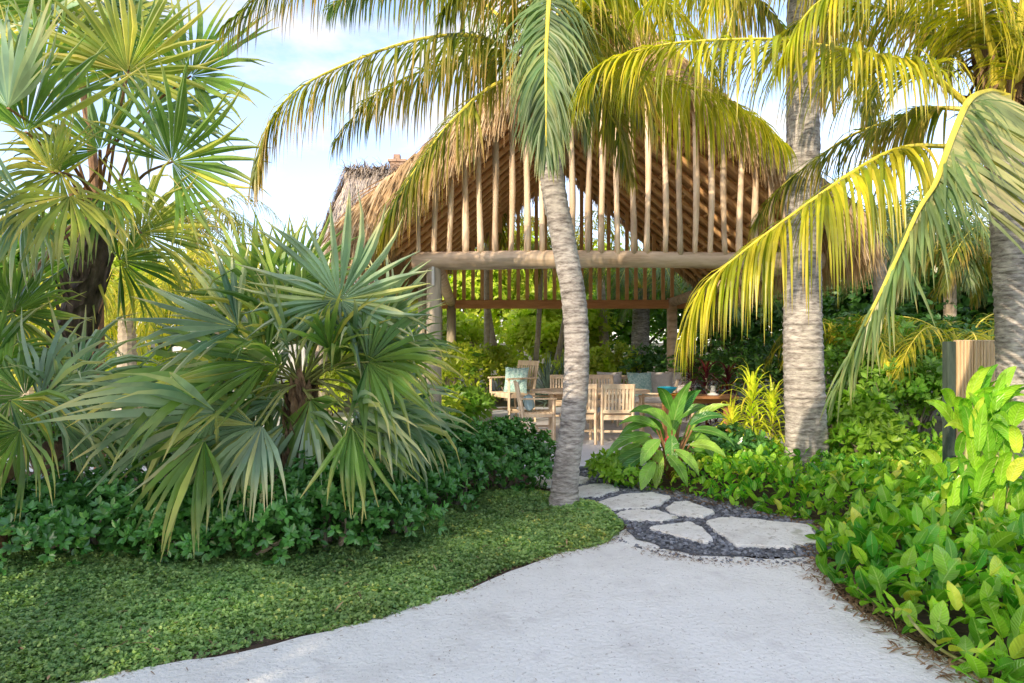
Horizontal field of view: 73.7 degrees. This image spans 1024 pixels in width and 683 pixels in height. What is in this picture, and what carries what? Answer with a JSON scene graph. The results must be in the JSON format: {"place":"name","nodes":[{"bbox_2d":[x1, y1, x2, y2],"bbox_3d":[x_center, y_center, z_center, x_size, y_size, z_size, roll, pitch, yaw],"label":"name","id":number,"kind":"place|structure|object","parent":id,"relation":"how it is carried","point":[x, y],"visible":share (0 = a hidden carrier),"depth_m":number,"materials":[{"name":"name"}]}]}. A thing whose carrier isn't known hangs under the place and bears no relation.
{"place":"outdoors","nodes":[
{"label":"outdoors","id":0,"kind":"place"},
{"bbox_2d":[6,410,353,473],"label":"sand yard","id":1,"kind":"structure","parent":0,"point":[342,416],"depth_m":13.57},
{"bbox_2d":[0,311,156,411],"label":"feather palm","id":2,"kind":"object","parent":1,"relation":"on","point":[112,329],"visible":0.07,"depth_m":12.47,"materials":[{"name":"green plant"}]},
{"bbox_2d":[0,0,193,468],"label":"fan palm","id":3,"kind":"object","parent":1,"relation":"on","point":[74,8],"visible":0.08,"depth_m":8.44,"materials":[{"name":"green plant"}]},
{"bbox_2d":[1,268,244,409],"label":"feather palm","id":4,"kind":"object","parent":1,"relation":"on","point":[122,336],"visible":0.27,"depth_m":11.33,"materials":[{"name":"green plant"}]},
{"bbox_2d":[109,248,280,334],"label":"feather palm","id":5,"kind":"object","parent":1,"relation":"on","point":[199,261],"visible":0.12,"depth_m":12.46,"materials":[{"name":"yellow plant"}]},
{"bbox_2d":[279,362,370,416],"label":"garden bush","id":6,"kind":"object","parent":1,"relation":"on","point":[333,374],"visible":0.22,"depth_m":14.12,"materials":[{"name":"green plant"}]},
{"bbox_2d":[301,154,452,410],"bbox_3d":[-2.954,-1.345,15.461,3.072,5.889,3.977,0,0,0],"label":"thatched hut","id":7,"kind":"object","parent":1,"relation":"on","point":[356,179],"visible":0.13,"depth_m":15.22,"materials":[{"name":"plant"}]},
{"bbox_2d":[403,387,470,416],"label":"garden bush","id":8,"kind":"object","parent":1,"relation":"on","point":[453,402],"visible":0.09,"depth_m":11.44,"materials":[{"name":"green plant"}]},
{"bbox_2d":[0,343,941,443],"bbox_3d":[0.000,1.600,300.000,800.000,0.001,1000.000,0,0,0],"label":"ground","id":9,"kind":"structure","parent":0,"point":[937,425],"depth_m":17.63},
{"bbox_2d":[0,196,181,284],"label":"feather palm","id":10,"kind":"object","parent":9,"relation":"on","point":[143,238],"visible":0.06,"depth_m":16.16,"materials":[{"name":"green plant"}]},
{"bbox_2d":[39,227,174,359],"bbox_3d":[-12.464,-1.034,20.009,5.107,5.291,3.319,0,0,0],"label":"leafy tree","id":11,"kind":"object","parent":9,"relation":"on","point":[116,263],"visible":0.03,"depth_m":19.61,"materials":[{"name":"green plant"}]},
{"bbox_2d":[115,191,291,299],"bbox_3d":[-7.968,-1.083,17.092,4.368,5.384,4.695,0,0,45],"label":"feather palm","id":12,"kind":"object","parent":9,"relation":"on","point":[237,222],"visible":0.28,"depth_m":17.27,"materials":[{"name":"green plant"}]},
{"bbox_2d":[173,331,306,405],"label":"garden wall","id":13,"kind":"structure","parent":9,"relation":"on","point":[303,350],"depth_m":16.50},
{"bbox_2d":[394,305,483,384],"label":"leafy tree","id":14,"kind":"object","parent":9,"relation":"on","point":[472,328],"visible":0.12,"depth_m":19.86,"materials":[{"name":"green plant"}]},
{"bbox_2d":[442,337,492,387],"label":"garden bush","id":15,"kind":"object","parent":9,"relation":"on","point":[473,368],"visible":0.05,"depth_m":17.41,"materials":[{"name":"green plant"}]},
{"bbox_2d":[442,249,533,384],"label":"leafy tree","id":16,"kind":"object","parent":9,"relation":"on","point":[480,312],"visible":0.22,"depth_m":22.44,"materials":[{"name":"green plant"}]},
{"bbox_2d":[459,342,533,402],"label":"garden bush","id":17,"kind":"object","parent":9,"relation":"on","point":[500,357],"visible":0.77,"depth_m":17.63,"materials":[{"name":"green plant"}]},
{"bbox_2d":[457,213,551,392],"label":"feather palm","id":18,"kind":"object","parent":9,"relation":"on","point":[487,311],"visible":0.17,"depth_m":18.13,"materials":[{"name":"green plant"}]},
{"bbox_2d":[478,225,559,358],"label":"leafy tree","id":19,"kind":"object","parent":9,"relation":"on","point":[549,286],"visible":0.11,"depth_m":23.01,"materials":[{"name":"green plant"}]},
{"bbox_2d":[484,218,557,400],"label":"feather palm","id":20,"kind":"object","parent":9,"relation":"on","point":[493,341],"visible":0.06,"depth_m":18.52,"materials":[{"name":"green plant"}]},
{"bbox_2d":[468,236,606,393],"bbox_3d":[0.670,-0.585,18.385,3.622,4.385,3.683,0,0,41],"label":"feather palm","id":21,"kind":"object","parent":9,"relation":"on","point":[538,320],"visible":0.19,"depth_m":18.34,"materials":[{"name":"green plant"}]},
{"bbox_2d":[522,353,562,407],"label":"silver spiky plant","id":22,"kind":"object","parent":9,"relation":"on","point":[545,380],"visible":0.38,"depth_m":16.51,"materials":[{"name":"green plant"}]},
{"bbox_2d":[496,289,623,387],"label":"leafy tree","id":23,"kind":"object","parent":9,"relation":"on","point":[522,325],"visible":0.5,"depth_m":20.73,"materials":[{"name":"green plant"}]},
{"bbox_2d":[514,210,640,397],"bbox_3d":[1.688,-0.955,18.881,4.216,5.148,4.330,0,0,0],"label":"feather palm","id":24,"kind":"object","parent":9,"relation":"on","point":[561,335],"visible":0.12,"depth_m":18.92,"materials":[{"name":"green plant"}]},
{"bbox_2d":[542,352,626,383],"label":"garden bush","id":25,"kind":"object","parent":9,"relation":"on","point":[592,365],"visible":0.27,"depth_m":17.30,"materials":[{"name":"green plant"}]},
{"bbox_2d":[520,242,675,346],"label":"feather palm","id":26,"kind":"object","parent":9,"relation":"on","point":[605,337],"visible":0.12,"depth_m":20.88,"materials":[{"name":"green plant"}]},
{"bbox_2d":[589,339,648,383],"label":"garden bush","id":27,"kind":"object","parent":9,"relation":"on","point":[603,351],"visible":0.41,"depth_m":17.71,"materials":[{"name":"green plant"}]},
{"bbox_2d":[469,407,783,465],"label":"deck","id":28,"kind":"structure","parent":9,"relation":"on","point":[589,447],"depth_m":11.95,"materials":[{"name":"wood"}]},
{"bbox_2d":[415,340,484,387],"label":"garden bush","id":29,"kind":"object","parent":28,"relation":"on","point":[456,364],"visible":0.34,"depth_m":15.40,"materials":[{"name":"green plant"}]},
{"bbox_2d":[444,383,497,423],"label":"garden bush","id":30,"kind":"object","parent":28,"relation":"on","point":[479,399],"visible":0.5,"depth_m":12.55,"materials":[{"name":"green plant"}]},
{"bbox_2d":[488,360,538,421],"bbox_3d":[0.038,0.956,13.227,0.765,1.173,0.702,0,0,-35],"label":"lounge chair","id":31,"kind":"object","parent":28,"relation":"on","point":[530,364],"visible":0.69,"depth_m":13.18,"materials":[{"name":"brown wood"}]},
{"bbox_2d":[503,367,528,392],"bbox_3d":[0.077,0.740,13.120,0.520,0.492,0.186,0,0,30],"label":"patterned cushion","id":32,"kind":"object","parent":31,"relation":"on","point":[516,372],"visible":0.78,"depth_m":13.05,"materials":[{"name":"teal fabric"}]},
{"bbox_2d":[513,380,556,440],"bbox_3d":[0.355,1.084,10.797,0.638,0.917,0.585,0,0,-4],"label":"armchair","id":33,"kind":"object","parent":28,"relation":"on","point":[523,412],"visible":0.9,"depth_m":10.54,"materials":[{"name":"brown wood"}]},
{"bbox_2d":[560,384,597,444],"bbox_3d":[1.011,1.084,10.403,0.508,0.917,0.622,0,0,-2],"label":"dining chair","id":34,"kind":"object","parent":28,"relation":"on","point":[590,416],"visible":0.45,"depth_m":10.18,"materials":[{"name":"brown wood"}]},
{"bbox_2d":[530,388,649,438],"bbox_3d":[1.270,1.164,11.150,1.960,0.752,1.120,0,0,0],"label":"dining table","id":35,"kind":"object","parent":28,"relation":"on","point":[557,393],"visible":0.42,"depth_m":10.87,"materials":[{"name":"brown wood"}]},
{"bbox_2d":[305,1,896,411],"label":"thatched pavilion","id":36,"kind":"structure","parent":28,"relation":"on","point":[689,221],"depth_m":9.46,"materials":[{"name":"brown wood"}]},
{"bbox_2d":[587,375,618,426],"bbox_3d":[1.677,1.084,12.647,0.508,0.917,0.622,0,0,-2],"label":"dining chair","id":37,"kind":"object","parent":28,"relation":"on","point":[603,378],"visible":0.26,"depth_m":12.90,"materials":[{"name":"brown wood"}]},
{"bbox_2d":[597,384,635,444],"bbox_3d":[1.568,1.084,10.353,0.508,0.917,0.622,0,0,0],"label":"dining chair","id":38,"kind":"object","parent":28,"relation":"on","point":[612,414],"visible":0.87,"depth_m":10.12,"materials":[{"name":"brown wood"}]},
{"bbox_2d":[586,375,693,420],"bbox_3d":[2.455,1.103,13.402,2.082,0.845,0.745,0,0,0],"label":"garden sofa","id":39,"kind":"object","parent":28,"relation":"on","point":[653,401],"visible":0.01,"depth_m":13.07,"materials":[{"name":"brown wood"}]},
{"bbox_2d":[627,372,651,395],"bbox_3d":[2.493,0.840,13.300,0.500,0.485,0.214,0,0,-8],"label":"patterned cushion","id":40,"kind":"object","parent":39,"relation":"on","point":[641,380],"visible":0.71,"depth_m":13.25,"materials":[{"name":"teal fabric"}]},
{"bbox_2d":[651,372,672,392],"bbox_3d":[2.921,0.840,13.500,0.500,0.485,0.214,0,0,12],"label":"sofa cushion","id":41,"kind":"object","parent":39,"relation":"on","point":[658,379],"visible":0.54,"depth_m":13.44,"materials":[{"name":"beige fabric"}]},
{"bbox_2d":[638,379,678,431],"bbox_3d":[2.432,1.084,11.290,0.638,0.917,0.585,0,0,15],"label":"armchair","id":42,"kind":"object","parent":28,"relation":"on","point":[642,399],"visible":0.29,"depth_m":11.11,"materials":[{"name":"brown wood"}]},
{"bbox_2d":[558,268,715,372],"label":"feather palm","id":43,"kind":"object","parent":9,"relation":"on","point":[640,333],"visible":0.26,"depth_m":19.26,"materials":[{"name":"green plant"}]},
{"bbox_2d":[587,268,696,354],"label":"leafy tree","id":44,"kind":"object","parent":9,"relation":"on","point":[623,334],"visible":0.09,"depth_m":22.31,"materials":[{"name":"green plant"}]},
{"bbox_2d":[617,342,696,374],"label":"garden bush","id":45,"kind":"object","parent":9,"relation":"on","point":[650,360],"visible":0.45,"depth_m":17.22,"materials":[{"name":"green plant"}]},
{"bbox_2d":[614,274,782,389],"bbox_3d":[5.080,-0.204,19.039,4.131,3.608,4.384,0,0,-30],"label":"feather palm","id":46,"kind":"object","parent":9,"relation":"on","point":[680,290],"visible":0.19,"depth_m":18.66,"materials":[{"name":"green plant"}]},
{"bbox_2d":[686,357,728,426],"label":"burgundy plant","id":47,"kind":"object","parent":9,"relation":"on","point":[706,368],"visible":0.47,"depth_m":11.47,"materials":[{"name":"red plant"}]},
{"bbox_2d":[656,342,758,411],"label":"leafy bush","id":48,"kind":"object","parent":9,"relation":"on","point":[704,357],"visible":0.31,"depth_m":13.71,"materials":[{"name":"green plant"}]},
{"bbox_2d":[650,285,782,394],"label":"leafy tree","id":49,"kind":"object","parent":9,"relation":"on","point":[755,329],"visible":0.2,"depth_m":19.20,"materials":[{"name":"green plant"}]},
{"bbox_2d":[707,362,747,430],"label":"burgundy plant","id":50,"kind":"object","parent":9,"relation":"on","point":[728,369],"visible":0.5,"depth_m":11.76,"materials":[{"name":"red plant"}]},
{"bbox_2d":[706,330,783,428],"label":"leafy bush","id":51,"kind":"object","parent":9,"relation":"on","point":[756,361],"visible":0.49,"depth_m":12.47,"materials":[{"name":"green plant"}]},
{"bbox_2d":[771,293,862,426],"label":"leafy bush","id":52,"kind":"object","parent":9,"relation":"on","point":[831,318],"visible":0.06,"depth_m":12.80,"materials":[{"name":"green plant"}]},
{"bbox_2d":[745,274,896,371],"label":"leafy tree","id":53,"kind":"object","parent":9,"relation":"on","point":[832,311],"visible":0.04,"depth_m":18.57,"materials":[{"name":"green plant"}]},
{"bbox_2d":[762,314,938,389],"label":"feather palm","id":54,"kind":"object","parent":9,"relation":"on","point":[883,358],"visible":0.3,"depth_m":10.04,"materials":[{"name":"green plant"}]},
{"bbox_2d":[822,222,966,328],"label":"leafy tree","id":55,"kind":"object","parent":9,"relation":"on","point":[856,299],"visible":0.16,"depth_m":16.32,"materials":[{"name":"green plant"}]},
{"bbox_2d":[827,299,985,438],"bbox_3d":[6.634,0.453,11.184,2.416,2.315,2.112,0,0,0],"label":"leafy bush","id":56,"kind":"object","parent":9,"relation":"on","point":[937,316],"visible":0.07,"depth_m":11.11,"materials":[{"name":"green plant"}]},
{"bbox_2d":[826,186,991,400],"bbox_3d":[6.967,-0.525,12.542,4.122,4.249,4.156,0,0,0],"label":"feather palm","id":57,"kind":"object","parent":9,"relation":"on","point":[889,249],"visible":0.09,"depth_m":11.58,"materials":[{"name":"green plant"}]},
{"bbox_2d":[834,212,992,323],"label":"feather palm","id":58,"kind":"object","parent":9,"relation":"on","point":[970,281],"visible":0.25,"depth_m":12.83,"materials":[{"name":"green plant"}]},
{"bbox_2d":[845,212,991,349],"bbox_3d":[10.949,-0.823,17.062,4.483,4.870,3.566,0,0,-25],"label":"leafy tree","id":59,"kind":"object","parent":9,"relation":"on","point":[924,284],"visible":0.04,"depth_m":16.12,"materials":[{"name":"green plant"}]},
{"bbox_2d":[895,224,991,312],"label":"feather palm","id":60,"kind":"object","parent":9,"relation":"on","point":[942,286],"visible":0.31,"depth_m":12.00,"materials":[{"name":"green plant"}]},
{"bbox_2d":[899,226,993,329],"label":"leafy tree","id":61,"kind":"object","parent":9,"relation":"on","point":[965,303],"visible":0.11,"depth_m":15.37,"materials":[{"name":"green plant"}]},
{"bbox_2d":[0,0,1018,342],"label":"sky","id":62,"kind":"structure","parent":0,"point":[305,185],"materials":[{"name":"white"}]},
{"bbox_2d":[12,452,1023,682],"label":"soil","id":63,"kind":"structure","parent":0,"point":[961,629],"depth_m":4.62,"materials":[{"name":"soil"}]},
{"bbox_2d":[0,468,120,575],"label":"glossy shrub","id":64,"kind":"object","parent":63,"relation":"on","point":[7,515],"visible":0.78,"depth_m":4.65,"materials":[{"name":"green plant"}]},
{"bbox_2d":[0,396,138,481],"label":"leafy shrub","id":65,"kind":"object","parent":63,"relation":"on","point":[57,434],"visible":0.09,"depth_m":6.29,"materials":[{"name":"green plant"}]},
{"bbox_2d":[0,277,162,555],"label":"fan palm","id":66,"kind":"object","parent":63,"relation":"on","point":[37,365],"visible":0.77,"depth_m":4.98,"materials":[{"name":"green plant"}]},
{"bbox_2d":[11,467,169,558],"bbox_3d":[-2.993,1.278,5.103,1.481,0.676,0.943,0,0,0],"label":"glossy shrub","id":67,"kind":"object","parent":63,"relation":"on","point":[119,492],"visible":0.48,"depth_m":4.85,"materials":[{"name":"green plant"}]},
{"bbox_2d":[0,0,280,482],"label":"fan palm","id":68,"kind":"object","parent":63,"relation":"on","point":[82,276],"visible":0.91,"depth_m":5.57,"materials":[{"name":"green plant"}]},
{"bbox_2d":[69,419,231,481],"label":"leafy shrub","id":69,"kind":"object","parent":63,"relation":"on","point":[107,458],"visible":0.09,"depth_m":5.92,"materials":[{"name":"green plant"}]},
{"bbox_2d":[94,479,245,563],"bbox_3d":[-2.413,1.308,5.012,1.117,0.638,0.899,0,0,0],"label":"glossy shrub","id":70,"kind":"object","parent":63,"relation":"on","point":[153,533],"visible":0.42,"depth_m":4.72,"materials":[{"name":"green plant"}]},
{"bbox_2d":[157,480,336,565],"bbox_3d":[-1.919,1.305,4.992,1.242,0.661,0.935,0,0,0],"label":"glossy shrub","id":71,"kind":"object","parent":63,"relation":"on","point":[262,530],"visible":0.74,"depth_m":4.69,"materials":[{"name":"green plant"}]},
{"bbox_2d":[22,189,477,562],"bbox_3d":[-1.755,0.237,4.991,2.990,2.734,2.326,0,0,0],"label":"silver fan palm","id":72,"kind":"object","parent":63,"relation":"on","point":[391,420],"visible":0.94,"depth_m":4.91,"materials":[{"name":"green plant"}]},
{"bbox_2d":[0,485,626,682],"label":"ground cover","id":73,"kind":"object","parent":63,"relation":"on","point":[261,596],"visible":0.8,"depth_m":4.28,"materials":[{"name":"green plant"}]},
{"bbox_2d":[229,442,442,552],"bbox_3d":[-1.272,1.181,5.088,1.532,0.867,0.794,0,0,0],"label":"glossy shrub","id":74,"kind":"object","parent":63,"relation":"on","point":[296,482],"visible":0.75,"depth_m":4.94,"materials":[{"name":"green plant"}]},
{"bbox_2d":[339,443,470,539],"bbox_3d":[-0.897,1.202,5.509,1.139,0.829,0.862,0,0,0],"label":"glossy shrub","id":75,"kind":"object","parent":63,"relation":"on","point":[450,482],"visible":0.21,"depth_m":5.46,"materials":[{"name":"green plant"}]},
{"bbox_2d":[407,411,516,510],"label":"glossy shrub","id":76,"kind":"object","parent":63,"relation":"on","point":[476,454],"visible":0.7,"depth_m":6.42,"materials":[{"name":"green plant"}]},
{"bbox_2d":[214,0,798,506],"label":"coconut palm","id":77,"kind":"object","parent":63,"relation":"on","point":[560,52],"visible":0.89,"depth_m":6.19,"materials":[{"name":"green plant"}]},
{"bbox_2d":[472,415,556,492],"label":"glossy shrub","id":78,"kind":"object","parent":63,"relation":"on","point":[530,450],"visible":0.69,"depth_m":7.11,"materials":[{"name":"green plant"}]},
{"bbox_2d":[583,447,639,486],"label":"leafy shrub","id":79,"kind":"object","parent":63,"relation":"on","point":[610,465],"visible":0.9,"depth_m":7.37,"materials":[{"name":"green plant"}]},
{"bbox_2d":[605,381,734,489],"bbox_3d":[1.781,1.004,7.498,1.453,1.136,1.010,0,0,-28],"label":"paddle leaf plant","id":80,"kind":"object","parent":63,"relation":"on","point":[643,447],"visible":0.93,"depth_m":7.50,"materials":[{"name":"plant"}]},
{"bbox_2d":[536,470,838,564],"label":"dark gravel","id":81,"kind":"structure","parent":63,"relation":"on","point":[725,550],"depth_m":5.75,"materials":[{"name":"gravel"}]},
{"bbox_2d":[578,483,618,497],"bbox_3d":[0.895,1.587,7.187,0.487,0.070,0.627,0,0,0],"label":"stepping stone","id":82,"kind":"object","parent":81,"relation":"on","point":[597,490],"visible":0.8,"depth_m":7.15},
{"bbox_2d":[599,492,670,510],"bbox_3d":[1.210,1.587,6.698,0.519,0.070,0.907,0,0,41],"label":"stepping stone","id":83,"kind":"object","parent":81,"relation":"on","point":[644,500],"visible":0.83,"depth_m":6.67,"materials":[{"name":"stone"}]},
{"bbox_2d":[616,509,677,522],"bbox_3d":[1.212,1.587,6.151,0.541,0.070,0.396,0,0,0],"label":"stepping stone","id":84,"kind":"object","parent":81,"relation":"on","point":[641,515],"visible":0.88,"depth_m":6.10,"materials":[{"name":"stone"}]},
{"bbox_2d":[649,521,712,543],"bbox_3d":[1.453,1.587,5.589,0.446,0.070,0.562,0,0,-24],"label":"stepping stone","id":85,"kind":"object","parent":81,"relation":"on","point":[692,531],"visible":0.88,"depth_m":5.61,"materials":[{"name":"stone"}]},
{"bbox_2d":[665,501,714,518],"bbox_3d":[1.624,1.587,6.370,0.416,0.070,0.568,0,0,-20],"label":"stepping stone","id":86,"kind":"object","parent":81,"relation":"on","point":[695,511],"visible":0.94,"depth_m":6.31,"materials":[{"name":"stone"}]},
{"bbox_2d":[706,516,815,549],"bbox_3d":[2.113,1.587,5.641,0.873,0.070,0.906,0,0,0],"label":"stepping stone","id":87,"kind":"object","parent":81,"relation":"on","point":[761,533],"visible":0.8,"depth_m":5.56,"materials":[{"name":"stone"}]},
{"bbox_2d":[658,394,738,438],"bbox_3d":[2.823,1.208,10.387,1.105,0.785,0.493,0,0,0],"label":"wood counter","id":88,"kind":"object","parent":63,"relation":"on","point":[706,398],"visible":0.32,"depth_m":10.36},
{"bbox_2d":[702,390,750,432],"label":"golden plant","id":89,"kind":"object","parent":63,"relation":"on","point":[730,408],"visible":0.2,"depth_m":8.96,"materials":[{"name":"yellow plant"}]},
{"bbox_2d":[678,421,779,474],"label":"leafy shrub","id":90,"kind":"object","parent":63,"relation":"on","point":[738,439],"visible":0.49,"depth_m":8.14,"materials":[{"name":"green plant"}]},
{"bbox_2d":[718,357,782,468],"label":"golden plant","id":91,"kind":"object","parent":63,"relation":"on","point":[751,393],"visible":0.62,"depth_m":8.65,"materials":[{"name":"yellow plant"}]},
{"bbox_2d":[737,377,784,454],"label":"golden plant","id":92,"kind":"object","parent":63,"relation":"on","point":[771,394],"visible":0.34,"depth_m":8.86,"materials":[{"name":"yellow plant"}]},
{"bbox_2d":[596,0,961,480],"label":"coconut palm","id":93,"kind":"object","parent":63,"relation":"on","point":[805,395],"visible":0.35,"depth_m":7.85,"materials":[{"name":"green plant"}]},
{"bbox_2d":[566,0,1023,478],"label":"coconut palm","id":94,"kind":"object","parent":63,"relation":"on","point":[988,134],"visible":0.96,"depth_m":5.18,"materials":[{"name":"green plant"}]},
{"bbox_2d":[586,428,1023,682],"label":"vine ground cover","id":95,"kind":"object","parent":63,"relation":"on","point":[993,540],"visible":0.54,"depth_m":4.67,"materials":[{"name":"green plant"}]},
{"bbox_2d":[631,484,1000,682],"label":"dry leaves","id":96,"kind":"object","parent":63,"relation":"on","point":[919,638],"visible":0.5,"depth_m":3.84,"materials":[{"name":"plant"}]},
{"bbox_2d":[825,384,896,453],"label":"leafy shrub","id":97,"kind":"object","parent":63,"relation":"on","point":[863,402],"visible":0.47,"depth_m":8.34,"materials":[{"name":"green plant"}]},
{"bbox_2d":[824,409,924,468],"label":"leafy shrub","id":98,"kind":"object","parent":63,"relation":"on","point":[883,432],"visible":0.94,"depth_m":7.68,"materials":[{"name":"green plant"}]},
{"bbox_2d":[822,312,939,422],"bbox_3d":[5.298,0.584,10.104,1.883,2.059,1.854,0,0,27],"label":"leafy bush","id":99,"kind":"object","parent":63,"relation":"on","point":[831,357],"visible":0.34,"depth_m":9.93,"materials":[{"name":"green plant"}]},
{"bbox_2d":[829,346,941,455],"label":"leafy bush","id":100,"kind":"object","parent":63,"relation":"on","point":[922,385],"visible":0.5,"depth_m":9.04,"materials":[{"name":"green plant"}]},
{"bbox_2d":[831,312,994,396],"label":"feather palm","id":101,"kind":"object","parent":63,"relation":"on","point":[913,349],"visible":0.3,"depth_m":9.13,"materials":[{"name":"green plant"}]},
{"bbox_2d":[914,316,994,428],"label":"leafy bush","id":102,"kind":"object","parent":63,"relation":"on","point":[936,340],"visible":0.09,"depth_m":9.58,"materials":[{"name":"green plant"}]},
{"bbox_2d":[942,340,995,473],"bbox_3d":[4.673,0.792,6.940,0.574,1.615,0.190,0,0,0],"label":"timber screen","id":103,"kind":"object","parent":63,"relation":"on","point":[963,361],"visible":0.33,"depth_m":6.87,"materials":[{"name":"wood"}]},
{"bbox_2d":[915,364,1023,519],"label":"climbing vine","id":104,"kind":"object","parent":63,"relation":"on","point":[986,418],"visible":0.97,"depth_m":5.26,"materials":[{"name":"green plant"}]},
{"bbox_2d":[67,526,993,682],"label":"sand path","id":105,"kind":"structure","parent":0,"point":[689,612],"depth_m":3.66,"materials":[{"name":"sand"}]},
{"bbox_2d":[18,473,960,681],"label":"leaf litter","id":106,"kind":"object","parent":105,"relation":"on","point":[659,554],"visible":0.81,"depth_m":4.54,"materials":[{"name":"plant"}]},
{"bbox_2d":[895,607,1000,670],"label":"creeping vine","id":107,"kind":"object","parent":105,"relation":"on","point":[964,645],"visible":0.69,"depth_m":3.38,"materials":[{"name":"green plant"}]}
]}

